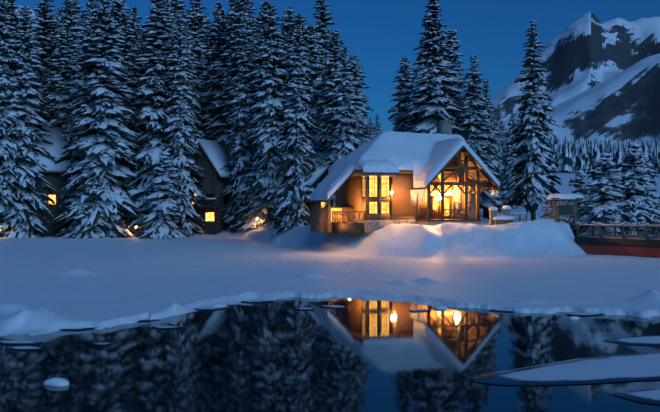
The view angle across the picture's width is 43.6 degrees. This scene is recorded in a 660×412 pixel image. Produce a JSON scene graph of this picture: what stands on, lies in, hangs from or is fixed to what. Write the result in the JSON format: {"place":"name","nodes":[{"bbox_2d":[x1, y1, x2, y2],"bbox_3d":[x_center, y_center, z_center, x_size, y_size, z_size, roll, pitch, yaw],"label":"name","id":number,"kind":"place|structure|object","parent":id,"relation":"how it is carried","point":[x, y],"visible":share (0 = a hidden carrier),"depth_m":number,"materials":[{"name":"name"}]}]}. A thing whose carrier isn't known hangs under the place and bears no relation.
{"place":"outdoors","nodes":[
{"label":"outdoors","id":0,"kind":"place"},
{"bbox_2d":[0,297,659,411],"bbox_3d":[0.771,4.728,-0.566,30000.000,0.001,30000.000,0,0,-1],"label":"water","id":1,"kind":"structure","parent":0,"point":[286,355],"depth_m":25.25,"materials":[{"name":"black liquid"}]},
{"bbox_2d":[0,341,42,343],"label":"ice floe","id":2,"kind":"object","parent":1,"relation":"on","point":[19,342],"visible":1,"depth_m":28.32,"materials":[{"name":"ice"}]},
{"bbox_2d":[9,346,43,349],"bbox_3d":[-10.030,4.701,27.327,1.228,0.030,0.661,0,0,-1],"label":"ice floe","id":3,"kind":"object","parent":1,"relation":"on","point":[24,348],"visible":1,"depth_m":27.13,"materials":[{"name":"ice"}]},
{"bbox_2d":[59,327,105,329],"bbox_3d":[-9.711,4.701,31.846,2.225,0.030,1.179,0,0,-1],"label":"ice floe","id":4,"kind":"object","parent":1,"relation":"on","point":[82,328],"visible":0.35,"depth_m":31.56,"materials":[{"name":"ice"}]},
{"bbox_2d":[93,343,110,344],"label":"ice floe","id":5,"kind":"object","parent":1,"relation":"on","point":[102,344],"visible":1,"depth_m":28.09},
{"bbox_2d":[138,318,160,321],"bbox_3d":[-8.114,4.701,34.210,2.202,0.030,1.056,0,0,13],"label":"ice floe","id":6,"kind":"object","parent":1,"relation":"on","point":[145,319],"visible":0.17,"depth_m":34.01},
{"bbox_2d":[152,326,182,328],"bbox_3d":[-6.345,4.701,32.011,1.321,0.030,0.733,0,0,-1],"label":"ice floe","id":7,"kind":"object","parent":1,"relation":"on","point":[164,327],"visible":1,"depth_m":31.88,"materials":[{"name":"ice"}]},
{"bbox_2d":[194,306,229,309],"bbox_3d":[-5.838,4.701,37.979,2.431,0.030,1.365,0,0,-1],"label":"ice floe","id":8,"kind":"object","parent":1,"relation":"on","point":[209,308],"visible":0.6,"depth_m":37.72,"materials":[{"name":"ice"}]},
{"bbox_2d":[241,300,273,302],"bbox_3d":[-3.646,4.701,40.730,1.542,0.030,1.003,0,0,-28],"label":"ice floe","id":9,"kind":"object","parent":1,"relation":"on","point":[252,301],"visible":0.98,"depth_m":40.52,"materials":[{"name":"ice"}]},
{"bbox_2d":[43,304,578,385],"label":"snow-covered rocks","id":10,"kind":"object","parent":1,"relation":"in","point":[57,382],"visible":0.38,"depth_m":21.83,"materials":[{"name":"snow"}]},
{"bbox_2d":[320,305,346,307],"bbox_3d":[0.157,4.701,38.538,1.372,0.030,0.818,0,0,-1],"label":"ice floe","id":11,"kind":"object","parent":1,"relation":"on","point":[332,306],"visible":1,"depth_m":38.47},
{"bbox_2d":[408,309,428,311],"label":"ice floe","id":12,"kind":"object","parent":1,"relation":"on","point":[416,310],"visible":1,"depth_m":37.00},
{"bbox_2d":[488,309,513,311],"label":"ice floe","id":13,"kind":"object","parent":1,"relation":"on","point":[499,310],"visible":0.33,"depth_m":37.00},
{"bbox_2d":[468,351,659,384],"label":"ice plate","id":14,"kind":"object","parent":1,"relation":"on","point":[642,366],"visible":1,"depth_m":23.18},
{"bbox_2d":[566,312,604,315],"bbox_3d":[11.185,4.701,35.854,1.916,0.030,1.100,0,0,-1],"label":"ice floe","id":15,"kind":"object","parent":1,"relation":"on","point":[582,314],"visible":0.85,"depth_m":35.68,"materials":[{"name":"ice"}]},
{"bbox_2d":[603,336,659,344],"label":"ice plate","id":16,"kind":"object","parent":1,"relation":"on","point":[647,340],"visible":1,"depth_m":28.73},
{"bbox_2d":[610,388,659,404],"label":"ice plate","id":17,"kind":"object","parent":1,"relation":"on","point":[650,396],"visible":1,"depth_m":20.37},
{"bbox_2d":[0,172,659,335],"bbox_3d":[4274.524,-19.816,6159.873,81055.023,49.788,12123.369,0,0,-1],"label":"ground","id":18,"kind":"structure","parent":0,"point":[51,284],"depth_m":56.26,"materials":[{"name":"snow"}]},
{"bbox_2d":[0,0,38,236],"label":"spruce","id":19,"kind":"object","parent":18,"relation":"on","point":[8,144],"visible":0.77,"depth_m":118.50,"materials":[{"name":"green plant"}]},
{"bbox_2d":[0,206,40,236],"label":"spruce","id":20,"kind":"object","parent":18,"relation":"on","point":[8,221],"visible":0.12,"depth_m":118.94,"materials":[{"name":"green plant"}]},
{"bbox_2d":[0,0,52,216],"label":"spruce","id":21,"kind":"object","parent":18,"relation":"on","point":[8,208],"visible":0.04,"depth_m":122.96,"materials":[{"name":"green plant"}]},
{"bbox_2d":[0,6,58,237],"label":"spruce","id":22,"kind":"object","parent":18,"relation":"on","point":[28,100],"visible":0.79,"depth_m":119.64,"materials":[{"name":"green plant"}]},
{"bbox_2d":[19,14,45,117],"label":"spruce","id":23,"kind":"object","parent":18,"relation":"on","point":[33,29],"visible":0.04,"depth_m":131.94,"materials":[{"name":"green plant"}]},
{"bbox_2d":[31,7,40,24],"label":"spruce","id":24,"kind":"object","parent":18,"relation":"on","point":[35,18],"visible":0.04,"depth_m":168.26,"materials":[{"name":"green plant"}]},
{"bbox_2d":[33,42,48,116],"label":"spruce","id":25,"kind":"object","parent":18,"relation":"on","point":[42,60],"visible":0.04,"depth_m":135.95,"materials":[{"name":"green plant"}]},
{"bbox_2d":[30,0,58,116],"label":"spruce","id":26,"kind":"object","parent":18,"relation":"on","point":[45,29],"visible":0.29,"depth_m":137.45,"materials":[{"name":"green plant"}]},
{"bbox_2d":[23,127,73,237],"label":"cabin","id":27,"kind":"object","parent":18,"relation":"on","point":[52,173],"visible":0.12,"depth_m":122.11,"materials":[{"name":"brown wood"}]},
{"bbox_2d":[39,40,76,142],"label":"spruce","id":28,"kind":"object","parent":18,"relation":"on","point":[52,98],"visible":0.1,"depth_m":127.31,"materials":[{"name":"green plant"}]},
{"bbox_2d":[54,8,63,39],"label":"spruce","id":29,"kind":"object","parent":18,"relation":"on","point":[59,19],"visible":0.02,"depth_m":151.81,"materials":[{"name":"green plant"}]},
{"bbox_2d":[43,23,80,162],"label":"spruce","id":30,"kind":"object","parent":18,"relation":"on","point":[66,35],"visible":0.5,"depth_m":127.40,"materials":[{"name":"green plant"}]},
{"bbox_2d":[44,8,79,117],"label":"spruce","id":31,"kind":"object","parent":18,"relation":"on","point":[58,42],"visible":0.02,"depth_m":134.93,"materials":[{"name":"green plant"}]},
{"bbox_2d":[41,0,87,117],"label":"spruce","id":32,"kind":"object","parent":18,"relation":"on","point":[70,17],"visible":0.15,"depth_m":133.46,"materials":[{"name":"green plant"}]},
{"bbox_2d":[59,0,91,74],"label":"spruce","id":33,"kind":"object","parent":18,"relation":"on","point":[78,7],"visible":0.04,"depth_m":144.00,"materials":[{"name":"green plant"}]},
{"bbox_2d":[57,28,94,233],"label":"spruce","id":34,"kind":"object","parent":18,"relation":"on","point":[79,77],"visible":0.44,"depth_m":120.75,"materials":[{"name":"green plant"}]},
{"bbox_2d":[52,153,113,237],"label":"spruce","id":35,"kind":"object","parent":18,"relation":"on","point":[63,234],"visible":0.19,"depth_m":118.51,"materials":[{"name":"green plant"}]},
{"bbox_2d":[82,0,97,34],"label":"spruce","id":36,"kind":"object","parent":18,"relation":"on","point":[91,4],"visible":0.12,"depth_m":150.12,"materials":[{"name":"green plant"}]},
{"bbox_2d":[84,20,95,72],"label":"spruce","id":37,"kind":"object","parent":18,"relation":"on","point":[88,25],"visible":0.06,"depth_m":148.04,"materials":[{"name":"green plant"}]},
{"bbox_2d":[68,163,114,238],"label":"spruce","id":38,"kind":"object","parent":18,"relation":"on","point":[100,221],"visible":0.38,"depth_m":116.79,"materials":[{"name":"green plant"}]},
{"bbox_2d":[48,0,147,237],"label":"spruce","id":39,"kind":"object","parent":18,"relation":"on","point":[105,145],"visible":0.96,"depth_m":118.42,"materials":[{"name":"green plant"}]},
{"bbox_2d":[107,0,129,39],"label":"spruce","id":40,"kind":"object","parent":18,"relation":"on","point":[119,5],"visible":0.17,"depth_m":133.35,"materials":[{"name":"green plant"}]},
{"bbox_2d":[114,10,146,196],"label":"spruce","id":41,"kind":"object","parent":18,"relation":"on","point":[127,49],"visible":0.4,"depth_m":125.14,"materials":[{"name":"green plant"}]},
{"bbox_2d":[122,170,142,235],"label":"spruce","id":42,"kind":"object","parent":18,"relation":"on","point":[136,185],"visible":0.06,"depth_m":121.98,"materials":[{"name":"green plant"}]},
{"bbox_2d":[130,24,140,54],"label":"spruce","id":43,"kind":"object","parent":18,"relation":"on","point":[134,34],"visible":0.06,"depth_m":131.64,"materials":[{"name":"green plant"}]},
{"bbox_2d":[130,7,141,45],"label":"spruce","id":44,"kind":"object","parent":18,"relation":"on","point":[135,17],"visible":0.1,"depth_m":144.46,"materials":[{"name":"green plant"}]},
{"bbox_2d":[134,23,141,55],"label":"spruce","id":45,"kind":"object","parent":18,"relation":"on","point":[137,27],"visible":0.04,"depth_m":142.75,"materials":[{"name":"green plant"}]},
{"bbox_2d":[132,28,147,147],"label":"spruce","id":46,"kind":"object","parent":18,"relation":"on","point":[140,36],"visible":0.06,"depth_m":129.10,"materials":[{"name":"green plant"}]},
{"bbox_2d":[117,0,182,236],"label":"spruce","id":47,"kind":"object","parent":18,"relation":"on","point":[155,88],"visible":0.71,"depth_m":121.74,"materials":[{"name":"green plant"}]},
{"bbox_2d":[134,151,186,238],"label":"spruce","id":48,"kind":"object","parent":18,"relation":"on","point":[159,222],"visible":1,"depth_m":115.83,"materials":[{"name":"green plant"}]},
{"bbox_2d":[146,0,175,42],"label":"spruce","id":49,"kind":"object","parent":18,"relation":"on","point":[167,4],"visible":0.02,"depth_m":148.42,"materials":[{"name":"green plant"}]},
{"bbox_2d":[135,145,188,236],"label":"spruce","id":50,"kind":"object","parent":18,"relation":"on","point":[184,233],"depth_m":119.73,"materials":[{"name":"green plant"}]},
{"bbox_2d":[163,18,174,87],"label":"spruce","id":51,"kind":"object","parent":18,"relation":"on","point":[171,34],"visible":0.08,"depth_m":139.24,"materials":[{"name":"green plant"}]},
{"bbox_2d":[169,0,192,30],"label":"spruce","id":52,"kind":"object","parent":18,"relation":"on","point":[178,6],"visible":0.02,"depth_m":159.19,"materials":[{"name":"green plant"}]},
{"bbox_2d":[161,11,208,235],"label":"spruce","id":53,"kind":"object","parent":18,"relation":"on","point":[180,125],"visible":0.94,"depth_m":119.83,"materials":[{"name":"green plant"}]},
{"bbox_2d":[174,19,209,134],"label":"spruce","id":54,"kind":"object","parent":18,"relation":"on","point":[197,63],"visible":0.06,"depth_m":143.85,"materials":[{"name":"green plant"}]},
{"bbox_2d":[180,25,209,140],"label":"spruce","id":55,"kind":"object","parent":18,"relation":"on","point":[196,109],"visible":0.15,"depth_m":132.54,"materials":[{"name":"green plant"}]},
{"bbox_2d":[183,0,213,129],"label":"spruce","id":56,"kind":"object","parent":18,"relation":"on","point":[199,20],"visible":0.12,"depth_m":146.71,"materials":[{"name":"green plant"}]},
{"bbox_2d":[200,13,212,40],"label":"spruce","id":57,"kind":"object","parent":18,"relation":"on","point":[210,23],"depth_m":184.90,"materials":[{"name":"green plant"}]},
{"bbox_2d":[202,33,212,88],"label":"spruce","id":58,"kind":"object","parent":18,"relation":"on","point":[205,41],"visible":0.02,"depth_m":156.34,"materials":[{"name":"green plant"}]},
{"bbox_2d":[195,9,224,141],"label":"spruce","id":59,"kind":"object","parent":18,"relation":"on","point":[215,56],"visible":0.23,"depth_m":138.02,"materials":[{"name":"green plant"}]},
{"bbox_2d":[190,138,232,234],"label":"cabin","id":60,"kind":"object","parent":18,"relation":"on","point":[211,163],"visible":0.52,"depth_m":121.48,"materials":[{"name":"brown wood"}]},
{"bbox_2d":[205,2,224,90],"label":"spruce","id":61,"kind":"object","parent":18,"relation":"on","point":[218,6],"visible":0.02,"depth_m":152.98,"materials":[{"name":"green plant"}]},
{"bbox_2d":[205,18,242,166],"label":"spruce","id":62,"kind":"object","parent":18,"relation":"on","point":[216,124],"visible":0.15,"depth_m":129.08,"materials":[{"name":"green plant"}]},
{"bbox_2d":[200,0,252,140],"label":"spruce","id":63,"kind":"object","parent":18,"relation":"on","point":[225,23],"visible":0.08,"depth_m":133.90,"materials":[{"name":"green plant"}]},
{"bbox_2d":[207,1,252,148],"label":"spruce","id":64,"kind":"object","parent":18,"relation":"on","point":[238,13],"visible":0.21,"depth_m":129.64,"materials":[{"name":"green plant"}]},
{"bbox_2d":[218,14,260,231],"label":"spruce","id":65,"kind":"object","parent":18,"relation":"on","point":[244,89],"visible":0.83,"depth_m":120.91,"materials":[{"name":"green plant"}]},
{"bbox_2d":[231,28,262,228],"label":"spruce","id":66,"kind":"object","parent":18,"relation":"on","point":[256,39],"visible":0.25,"depth_m":126.15,"materials":[{"name":"green plant"}]},
{"bbox_2d":[238,0,256,22],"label":"spruce","id":67,"kind":"object","parent":18,"relation":"on","point":[246,3],"visible":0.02,"depth_m":162.38,"materials":[{"name":"green plant"}]},
{"bbox_2d":[226,159,272,232],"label":"spruce","id":68,"kind":"object","parent":18,"relation":"on","point":[250,220],"visible":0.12,"depth_m":118.08,"materials":[{"name":"green plant"}]},
{"bbox_2d":[243,5,255,32],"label":"spruce","id":69,"kind":"object","parent":18,"relation":"on","point":[249,11],"visible":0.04,"depth_m":156.03,"materials":[{"name":"green plant"}]},
{"bbox_2d":[247,19,254,40],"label":"spruce","id":70,"kind":"object","parent":18,"relation":"on","point":[251,22],"depth_m":144.00,"materials":[{"name":"green plant"}]},
{"bbox_2d":[252,21,265,108],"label":"spruce","id":71,"kind":"object","parent":18,"relation":"on","point":[261,24],"visible":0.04,"depth_m":127.09,"materials":[{"name":"green plant"}]},
{"bbox_2d":[237,4,288,230],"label":"spruce","id":72,"kind":"object","parent":18,"relation":"on","point":[270,102],"visible":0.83,"depth_m":117.32,"materials":[{"name":"green plant"}]},
{"bbox_2d":[252,1,278,38],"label":"spruce","id":73,"kind":"object","parent":18,"relation":"on","point":[259,18],"visible":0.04,"depth_m":145.17,"materials":[{"name":"green plant"}]},
{"bbox_2d":[276,15,300,99],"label":"spruce","id":74,"kind":"object","parent":18,"relation":"on","point":[286,26],"visible":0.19,"depth_m":131.68,"materials":[{"name":"green plant"}]},
{"bbox_2d":[282,7,294,21],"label":"spruce","id":75,"kind":"object","parent":18,"relation":"on","point":[288,11],"visible":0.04,"depth_m":141.73,"materials":[{"name":"green plant"}]},
{"bbox_2d":[270,24,322,237],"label":"spruce","id":76,"kind":"object","parent":18,"relation":"on","point":[296,167],"visible":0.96,"depth_m":97.25,"materials":[{"name":"green plant"}]},
{"bbox_2d":[278,14,325,132],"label":"spruce","id":77,"kind":"object","parent":18,"relation":"on","point":[299,21],"visible":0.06,"depth_m":130.41,"materials":[{"name":"green plant"}]},
{"bbox_2d":[276,151,334,214],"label":"cabin","id":78,"kind":"object","parent":18,"relation":"on","point":[319,174],"depth_m":97.76,"materials":[{"name":"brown wood"}]},
{"bbox_2d":[301,25,326,152],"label":"spruce","id":79,"kind":"object","parent":18,"relation":"on","point":[314,66],"visible":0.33,"depth_m":116.92,"materials":[{"name":"green plant"}]},
{"bbox_2d":[315,46,328,119],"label":"spruce","id":80,"kind":"object","parent":18,"relation":"on","point":[320,49],"visible":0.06,"depth_m":156.85,"materials":[{"name":"green plant"}]},
{"bbox_2d":[313,0,341,76],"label":"spruce","id":81,"kind":"object","parent":18,"relation":"on","point":[322,30],"visible":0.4,"depth_m":172.23,"materials":[{"name":"green plant"}]},
{"bbox_2d":[312,27,345,152],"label":"spruce","id":82,"kind":"object","parent":18,"relation":"on","point":[328,84],"visible":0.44,"depth_m":110.99,"materials":[{"name":"green plant"}]},
{"bbox_2d":[319,46,363,206],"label":"spruce","id":83,"kind":"object","parent":18,"relation":"on","point":[342,118],"visible":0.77,"depth_m":97.03,"materials":[{"name":"green plant"}]},
{"bbox_2d":[346,55,374,146],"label":"spruce","id":84,"kind":"object","parent":18,"relation":"on","point":[363,132],"visible":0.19,"depth_m":114.64,"materials":[{"name":"green plant"}]},
{"bbox_2d":[369,118,376,137],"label":"spruce","id":85,"kind":"object","parent":18,"relation":"on","point":[371,130],"visible":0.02,"depth_m":234.70,"materials":[{"name":"green plant"}]},
{"bbox_2d":[373,113,382,137],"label":"spruce","id":86,"kind":"object","parent":18,"relation":"on","point":[377,129],"visible":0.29,"depth_m":279.62,"materials":[{"name":"green plant"}]},
{"bbox_2d":[388,56,414,131],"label":"spruce","id":87,"kind":"object","parent":18,"relation":"on","point":[404,79],"visible":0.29,"depth_m":117.44,"materials":[{"name":"green plant"}]},
{"bbox_2d":[264,190,543,235],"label":"bare shrubs","id":88,"kind":"object","parent":18,"relation":"on","point":[330,233],"visible":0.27,"depth_m":88.81,"materials":[{"name":"brown plant"}]},
{"bbox_2d":[309,120,500,233],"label":"cabin","id":89,"kind":"object","parent":18,"relation":"on","point":[450,192],"visible":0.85,"depth_m":81.03,"materials":[{"name":"brown wood"}]},
{"bbox_2d":[400,33,426,132],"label":"spruce","id":90,"kind":"object","parent":18,"relation":"on","point":[410,117],"visible":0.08,"depth_m":111.29,"materials":[{"name":"green plant"}]},
{"bbox_2d":[403,0,466,134],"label":"spruce","id":91,"kind":"object","parent":18,"relation":"on","point":[433,104],"visible":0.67,"depth_m":97.78,"materials":[{"name":"green plant"}]},
{"bbox_2d":[445,29,483,216],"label":"spruce","id":92,"kind":"object","parent":18,"relation":"on","point":[452,42],"visible":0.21,"depth_m":107.02,"materials":[{"name":"green plant"}]},
{"bbox_2d":[454,55,500,219],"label":"spruce","id":93,"kind":"object","parent":18,"relation":"on","point":[474,120],"visible":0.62,"depth_m":103.16,"materials":[{"name":"green plant"}]},
{"bbox_2d":[479,78,505,218],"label":"spruce","id":94,"kind":"object","parent":18,"relation":"on","point":[492,146],"visible":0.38,"depth_m":109.51,"materials":[{"name":"green plant"}]},
{"bbox_2d":[492,113,504,196],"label":"spruce","id":95,"kind":"object","parent":18,"relation":"on","point":[500,170],"visible":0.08,"depth_m":245.52,"materials":[{"name":"green plant"}]},
{"bbox_2d":[495,103,506,182],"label":"spruce","id":96,"kind":"object","parent":18,"relation":"on","point":[498,112],"visible":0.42,"depth_m":288.02,"materials":[{"name":"green plant"}]},
{"bbox_2d":[489,205,526,225],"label":"fence","id":97,"kind":"object","parent":18,"relation":"on","point":[506,217],"visible":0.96,"depth_m":80.66,"materials":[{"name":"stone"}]},
{"bbox_2d":[499,113,523,208],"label":"spruce","id":98,"kind":"object","parent":18,"relation":"on","point":[508,157],"visible":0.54,"depth_m":232.48,"materials":[{"name":"green plant"}]},
{"bbox_2d":[501,20,562,220],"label":"spruce","id":99,"kind":"object","parent":18,"relation":"on","point":[533,178],"visible":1,"depth_m":92.27,"materials":[{"name":"green plant"}]},
{"bbox_2d":[540,193,561,221],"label":"spruce","id":100,"kind":"object","parent":18,"relation":"on","point":[549,210],"visible":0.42,"depth_m":87.63,"materials":[{"name":"green plant"}]},
{"bbox_2d":[557,201,572,225],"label":"spruce","id":101,"kind":"object","parent":18,"relation":"on","point":[565,219],"visible":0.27,"depth_m":87.63,"materials":[{"name":"green plant"}]},
{"bbox_2d":[546,193,584,224],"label":"kiosk sign","id":102,"kind":"object","parent":18,"relation":"on","point":[563,210],"visible":1,"depth_m":84.83,"materials":[{"name":"brown wood"}]},
{"bbox_2d":[566,170,593,236],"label":"spruce","id":103,"kind":"object","parent":18,"relation":"on","point":[581,188],"visible":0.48,"depth_m":111.52,"materials":[{"name":"green plant"}]},
{"bbox_2d":[570,152,633,235],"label":"spruce","id":104,"kind":"object","parent":18,"relation":"on","point":[602,206],"visible":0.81,"depth_m":103.39,"materials":[{"name":"green plant"}]},
{"bbox_2d":[574,221,659,257],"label":"foot bridge","id":105,"kind":"structure","parent":18,"relation":"on","point":[635,245],"depth_m":75.27,"materials":[{"name":"brown wood"}]},
{"bbox_2d":[612,169,627,195],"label":"spruce","id":106,"kind":"object","parent":18,"relation":"on","point":[617,173],"depth_m":117.83,"materials":[{"name":"green plant"}]},
{"bbox_2d":[615,143,659,235],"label":"spruce","id":107,"kind":"object","parent":18,"relation":"on","point":[633,205],"visible":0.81,"depth_m":107.29,"materials":[{"name":"green plant"}]},
{"bbox_2d":[638,155,659,235],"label":"spruce","id":108,"kind":"object","parent":18,"relation":"on","point":[653,201],"visible":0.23,"depth_m":111.08,"materials":[{"name":"green plant"}]},
{"bbox_2d":[0,0,659,134],"label":"sky","id":109,"kind":"structure","parent":0,"point":[380,33],"materials":[{"name":"blue"}]},
{"bbox_2d":[14,5,659,145],"bbox_3d":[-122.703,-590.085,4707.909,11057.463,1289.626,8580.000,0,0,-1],"label":"mountains","id":110,"kind":"structure","parent":0,"point":[602,79],"depth_m":4509.32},
{"bbox_2d":[503,135,659,172],"bbox_3d":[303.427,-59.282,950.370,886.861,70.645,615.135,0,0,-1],"label":"forest","id":111,"kind":"object","parent":110,"relation":"on","point":[573,155],"visible":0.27,"depth_m":669.35,"materials":[{"name":"plant"}]},
{"bbox_2d":[310,131,499,199],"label":"snowy roof","id":112,"kind":"structure","parent":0,"point":[425,157],"depth_m":81.40,"materials":[{"name":"snow"}]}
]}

